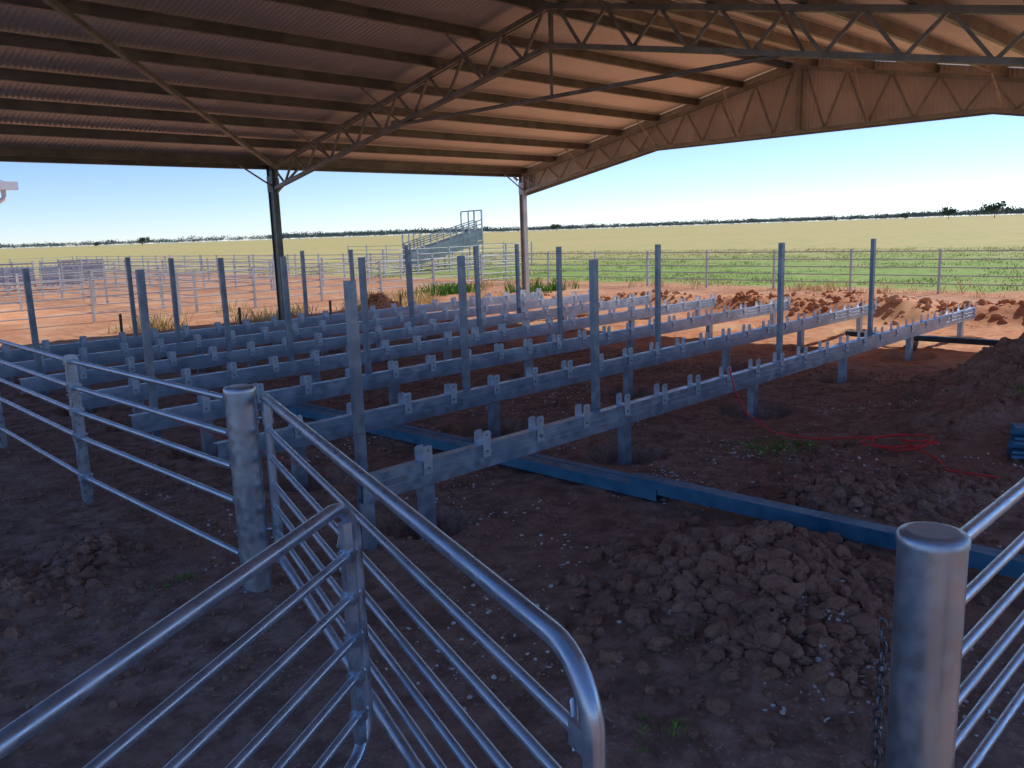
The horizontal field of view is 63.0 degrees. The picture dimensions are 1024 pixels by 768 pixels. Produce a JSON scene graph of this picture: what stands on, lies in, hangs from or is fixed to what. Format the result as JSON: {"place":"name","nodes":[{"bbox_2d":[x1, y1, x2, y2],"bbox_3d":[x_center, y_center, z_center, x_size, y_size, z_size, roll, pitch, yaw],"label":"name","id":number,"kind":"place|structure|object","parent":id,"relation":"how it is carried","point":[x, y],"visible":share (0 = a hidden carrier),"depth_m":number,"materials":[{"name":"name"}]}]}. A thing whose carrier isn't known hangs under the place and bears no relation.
{"place":"outdoors","nodes":[
{"label":"outdoors","id":0,"kind":"place"},
{"bbox_2d":[0,180,18,203],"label":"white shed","id":1,"kind":"structure","parent":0,"point":[6,185],"depth_m":18.76,"materials":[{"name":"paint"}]},
{"bbox_2d":[0,214,1023,767],"bbox_3d":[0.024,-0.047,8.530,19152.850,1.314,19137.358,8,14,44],"label":"ground","id":2,"kind":"structure","parent":0,"point":[590,516],"depth_m":5.30,"materials":[{"name":"soil"}]},
{"bbox_2d":[0,261,35,287],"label":"sheeted stock panel","id":3,"kind":"object","parent":2,"relation":"on","point":[15,271],"visible":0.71,"depth_m":34.12,"materials":[{"name":"metal"}]},
{"bbox_2d":[0,256,73,266],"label":"pipe rail fence","id":4,"kind":"object","parent":2,"relation":"on","point":[34,258],"visible":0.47,"depth_m":57.29,"materials":[{"name":"metal"}]},
{"bbox_2d":[0,339,94,504],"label":"pipe rail fence","id":5,"kind":"object","parent":2,"relation":"on","point":[83,471],"visible":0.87,"depth_m":5.65,"materials":[{"name":"grey metal"}]},
{"bbox_2d":[171,419,331,476],"bbox_3d":[-2.670,0.158,5.804,4.001,0.423,0.663,8,14,44],"label":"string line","id":6,"kind":"object","parent":5,"relation":"attached to","point":[261,451],"visible":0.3,"depth_m":5.00,"materials":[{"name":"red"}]},
{"bbox_2d":[39,260,84,286],"bbox_3d":[-18.421,-4.534,34.172,1.870,1.050,0.070,-1,10,6],"label":"sheeted stock panel","id":7,"kind":"object","parent":2,"relation":"on","point":[72,267],"visible":0.59,"depth_m":34.16,"materials":[{"name":"metal"}]},
{"bbox_2d":[57,257,103,280],"bbox_3d":[-19.511,-5.171,37.857,1.866,1.050,0.066,-6,11,-22],"label":"sheeted stock panel","id":8,"kind":"object","parent":2,"relation":"on","point":[92,266],"visible":0.45,"depth_m":37.97,"materials":[{"name":"metal"}]},
{"bbox_2d":[0,267,198,311],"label":"pipe rail fence","id":9,"kind":"object","parent":2,"relation":"on","point":[160,279],"visible":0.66,"depth_m":24.50,"materials":[{"name":"metal"}]},
{"bbox_2d":[33,255,201,279],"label":"pipe rail fence","id":10,"kind":"object","parent":2,"relation":"on","point":[165,257],"visible":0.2,"depth_m":42.96,"materials":[{"name":"metal"}]},
{"bbox_2d":[119,314,122,331],"bbox_3d":[-7.330,-1.053,15.677,0.040,0.521,0.050,8,14,44],"label":"survey peg","id":11,"kind":"object","parent":2,"relation":"on","point":[120,323],"visible":0.64,"depth_m":15.65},
{"bbox_2d":[136,236,149,245],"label":"gum tree","id":12,"kind":"object","parent":2,"relation":"on","point":[142,240],"visible":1,"depth_m":723.02,"materials":[{"name":"green plant"}]},
{"bbox_2d":[0,254,289,295],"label":"pipe rail fence","id":13,"kind":"object","parent":2,"relation":"on","point":[114,268],"visible":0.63,"depth_m":33.27,"materials":[{"name":"metal"}]},
{"bbox_2d":[83,260,272,289],"bbox_3d":[-14.461,-4.557,34.486,17.652,1.119,0.052,8,14,44],"label":"pipe rail fence","id":14,"kind":"object","parent":2,"relation":"on","point":[233,261],"visible":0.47,"depth_m":31.84,"materials":[{"name":"metal"}]},
{"bbox_2d":[0,503,372,767],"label":"farm gate","id":15,"kind":"structure","parent":2,"relation":"on","point":[16,733],"depth_m":1.98,"materials":[{"name":"silver metal"}]},
{"bbox_2d":[0,254,404,309],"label":"pipe rail fence","id":16,"kind":"object","parent":2,"relation":"on","point":[157,268],"visible":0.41,"depth_m":26.03,"materials":[{"name":"metal"}]},
{"bbox_2d":[238,307,241,324],"bbox_3d":[-5.458,-1.296,16.769,0.040,0.481,0.050,8,14,44],"label":"survey peg","id":17,"kind":"object","parent":2,"relation":"on","point":[239,315],"visible":0.64,"depth_m":16.74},
{"bbox_2d":[223,384,272,592],"bbox_3d":[-1.277,0.657,4.094,0.150,1.320,0.150,8,14,44],"label":"gate post","id":18,"kind":"object","parent":2,"relation":"on","point":[242,421],"visible":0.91,"depth_m":4.00,"materials":[{"name":"grey metal"}]},
{"bbox_2d":[70,359,239,556],"bbox_3d":[-2.110,0.348,4.800,2.090,0.822,0.032,8,14,44],"label":"pipe rail fence","id":19,"kind":"object","parent":18,"relation":"attached to","point":[191,482],"visible":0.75,"depth_m":4.62,"materials":[{"name":"silver metal"}]},
{"bbox_2d":[257,393,606,767],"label":"farm gate","id":20,"kind":"structure","parent":18,"relation":"attached to","point":[587,739],"depth_m":2.18,"materials":[{"name":"silver metal"}]},
{"bbox_2d":[0,254,520,322],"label":"pipe rail fence","id":21,"kind":"object","parent":2,"relation":"on","point":[253,284],"visible":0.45,"depth_m":20.76,"materials":[{"name":"metal"}]},
{"bbox_2d":[329,301,331,314],"bbox_3d":[-3.978,-1.608,18.313,0.040,0.441,0.050,8,14,44],"label":"survey peg","id":22,"kind":"object","parent":2,"relation":"on","point":[330,309],"visible":0.64,"depth_m":18.29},
{"bbox_2d":[399,294,401,304],"bbox_3d":[-2.670,-1.947,20.037,0.040,0.401,0.050,8,14,44],"label":"survey peg","id":23,"kind":"object","parent":2,"relation":"on","point":[400,298],"visible":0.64,"depth_m":20.01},
{"bbox_2d":[347,242,532,277],"bbox_3d":[-3.883,-6.666,43.645,18.578,1.270,7.860,32,35,72],"label":"pipe rail fence","id":24,"kind":"object","parent":2,"relation":"on","point":[448,252],"visible":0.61,"depth_m":39.01,"materials":[{"name":"metal"}]},
{"bbox_2d":[401,210,484,270],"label":"loading ramp","id":25,"kind":"structure","parent":2,"relation":"on","point":[472,237],"depth_m":40.05,"materials":[{"name":"metal"}]},
{"bbox_2d":[4,303,963,550],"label":"stumps","id":26,"kind":"object","parent":2,"relation":"on","point":[426,505],"visible":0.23,"depth_m":7.28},
{"bbox_2d":[0,292,975,503],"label":"bearers","id":27,"kind":"object","parent":26,"relation":"on","point":[406,477],"visible":0.77,"depth_m":8.92,"materials":[{"name":"grey metal"}]},
{"bbox_2d":[1,288,976,474],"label":"cleats","id":28,"kind":"object","parent":27,"relation":"on","point":[423,454],"visible":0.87,"depth_m":9.44,"materials":[{"name":"grey metal"}]},
{"bbox_2d":[6,239,975,512],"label":"uprights","id":29,"kind":"object","parent":27,"relation":"attached to","point":[354,361],"visible":0.94,"depth_m":7.97,"materials":[{"name":"metal"}]},
{"bbox_2d":[398,276,578,297],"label":"green weeds","id":30,"kind":"object","parent":2,"relation":"on","point":[446,289],"visible":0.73,"depth_m":23.69,"materials":[{"name":"green plant"}]},
{"bbox_2d":[0,0,1023,319],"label":"steel shed","id":31,"kind":"structure","parent":2,"relation":"on","point":[534,96],"depth_m":13.22,"materials":[{"name":"grey"}]},
{"bbox_2d":[0,440,1023,766],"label":"soil clods","id":32,"kind":"object","parent":2,"relation":"on","point":[784,576],"visible":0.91,"depth_m":3.70,"materials":[{"name":"brown soil"}]},
{"bbox_2d":[0,342,1023,767],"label":"soil crumbs","id":33,"kind":"object","parent":2,"relation":"on","point":[48,586],"visible":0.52,"depth_m":5.04,"materials":[{"name":"brown soil"}]},
{"bbox_2d":[0,288,1023,751],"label":"soil clods","id":34,"kind":"object","parent":2,"relation":"on","point":[816,302],"visible":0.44,"depth_m":6.03,"materials":[{"name":"brown soil"}]},
{"bbox_2d":[0,206,1023,248],"bbox_3d":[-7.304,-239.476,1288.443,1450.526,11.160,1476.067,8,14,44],"label":"distant tree line","id":35,"kind":"object","parent":2,"relation":"on","point":[1016,211],"visible":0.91,"depth_m":1043.23,"materials":[{"name":"green plant"}]},
{"bbox_2d":[76,249,1023,293],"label":"pipe rail fence","id":36,"kind":"object","parent":2,"relation":"on","point":[850,274],"visible":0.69,"depth_m":23.15,"materials":[{"name":"metal"}]},
{"bbox_2d":[550,224,560,230],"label":"gum tree","id":37,"kind":"object","parent":2,"relation":"on","point":[553,226],"visible":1,"depth_m":881.43,"materials":[{"name":"green plant"}]},
{"bbox_2d":[108,274,1009,333],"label":"dry weeds","id":38,"kind":"object","parent":2,"relation":"on","point":[420,299],"visible":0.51,"depth_m":19.50,"materials":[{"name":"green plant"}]},
{"bbox_2d":[134,380,1023,735],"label":"pale chips","id":39,"kind":"object","parent":2,"relation":"on","point":[782,710],"visible":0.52,"depth_m":4.53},
{"bbox_2d":[146,379,1023,753],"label":"green weeds","id":40,"kind":"object","parent":2,"relation":"on","point":[750,447],"visible":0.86,"depth_m":6.12,"materials":[{"name":"green plant"}]},
{"bbox_2d":[284,402,1023,578],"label":"blue steel channel","id":41,"kind":"object","parent":2,"relation":"on","point":[648,486],"visible":0.71,"depth_m":5.08,"materials":[{"name":"blue metal"}]},
{"bbox_2d":[729,368,997,477],"bbox_3d":[2.597,0.224,6.286,0.587,0.450,2.332,-7,12,-26],"label":"red cable","id":42,"kind":"object","parent":2,"relation":"on","point":[902,440],"visible":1,"depth_m":6.06,"materials":[{"name":"red plastic"}]},
{"bbox_2d":[900,213,907,219],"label":"gum tree","id":43,"kind":"object","parent":2,"relation":"on","point":[904,215],"visible":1,"depth_m":676.61,"materials":[{"name":"green plant"}]},
{"bbox_2d":[913,340,918,350],"bbox_3d":[6.025,-0.444,10.492,2.114,0.080,0.735,7,13,40],"label":"timber block","id":44,"kind":"object","parent":2,"relation":"on","point":[915,344],"depth_m":10.86,"materials":[{"name":"brown wood"}]},
{"bbox_2d":[846,330,998,345],"bbox_3d":[6.279,-0.485,10.278,0.100,0.070,4.402,-12,14,-43],"label":"dark steel channel","id":45,"kind":"object","parent":44,"relation":"on","point":[962,340],"visible":0.48,"depth_m":10.84,"materials":[{"name":"black metal"}]},
{"bbox_2d":[885,522,970,767],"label":"gate post","id":46,"kind":"object","parent":2,"relation":"on","point":[931,575],"visible":1,"depth_m":1.84,"materials":[{"name":"silver metal"}]},
{"bbox_2d":[938,207,958,218],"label":"gum tree","id":47,"kind":"object","parent":2,"relation":"on","point":[945,210],"visible":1,"depth_m":538.97,"materials":[{"name":"green plant"}]},
{"bbox_2d":[955,478,1023,767],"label":"pipe rail fence","id":48,"kind":"object","parent":2,"relation":"on","point":[984,519],"depth_m":2.23,"materials":[{"name":"silver metal"}]},
{"bbox_2d":[979,201,1014,217],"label":"gum tree","id":49,"kind":"object","parent":2,"relation":"on","point":[995,207],"visible":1,"depth_m":476.12,"materials":[{"name":"green plant"}]},
{"bbox_2d":[1006,423,1023,458],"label":"blue steel channel","id":50,"kind":"object","parent":2,"relation":"on","point":[1016,445],"visible":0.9,"depth_m":5.71,"materials":[{"name":"blue metal"}]},
{"bbox_2d":[0,61,1023,248],"label":"sky","id":51,"kind":"structure","parent":0,"point":[966,163],"materials":[{"name":"blue"}]},
{"bbox_2d":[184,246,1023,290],"bbox_3d":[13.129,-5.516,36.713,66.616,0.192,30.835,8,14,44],"label":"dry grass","id":52,"kind":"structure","parent":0,"point":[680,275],"depth_m":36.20,"materials":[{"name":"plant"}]},
{"bbox_2d":[194,245,1023,291],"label":"green grass","id":53,"kind":"structure","parent":0,"point":[771,256],"depth_m":35.62,"materials":[{"name":"green plant"}]},
{"bbox_2d":[871,617,888,767],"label":"gate chain","id":54,"kind":"object","parent":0,"point":[883,631],"visible":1,"depth_m":1.91,"materials":[{"name":"grey metal"}]}
]}

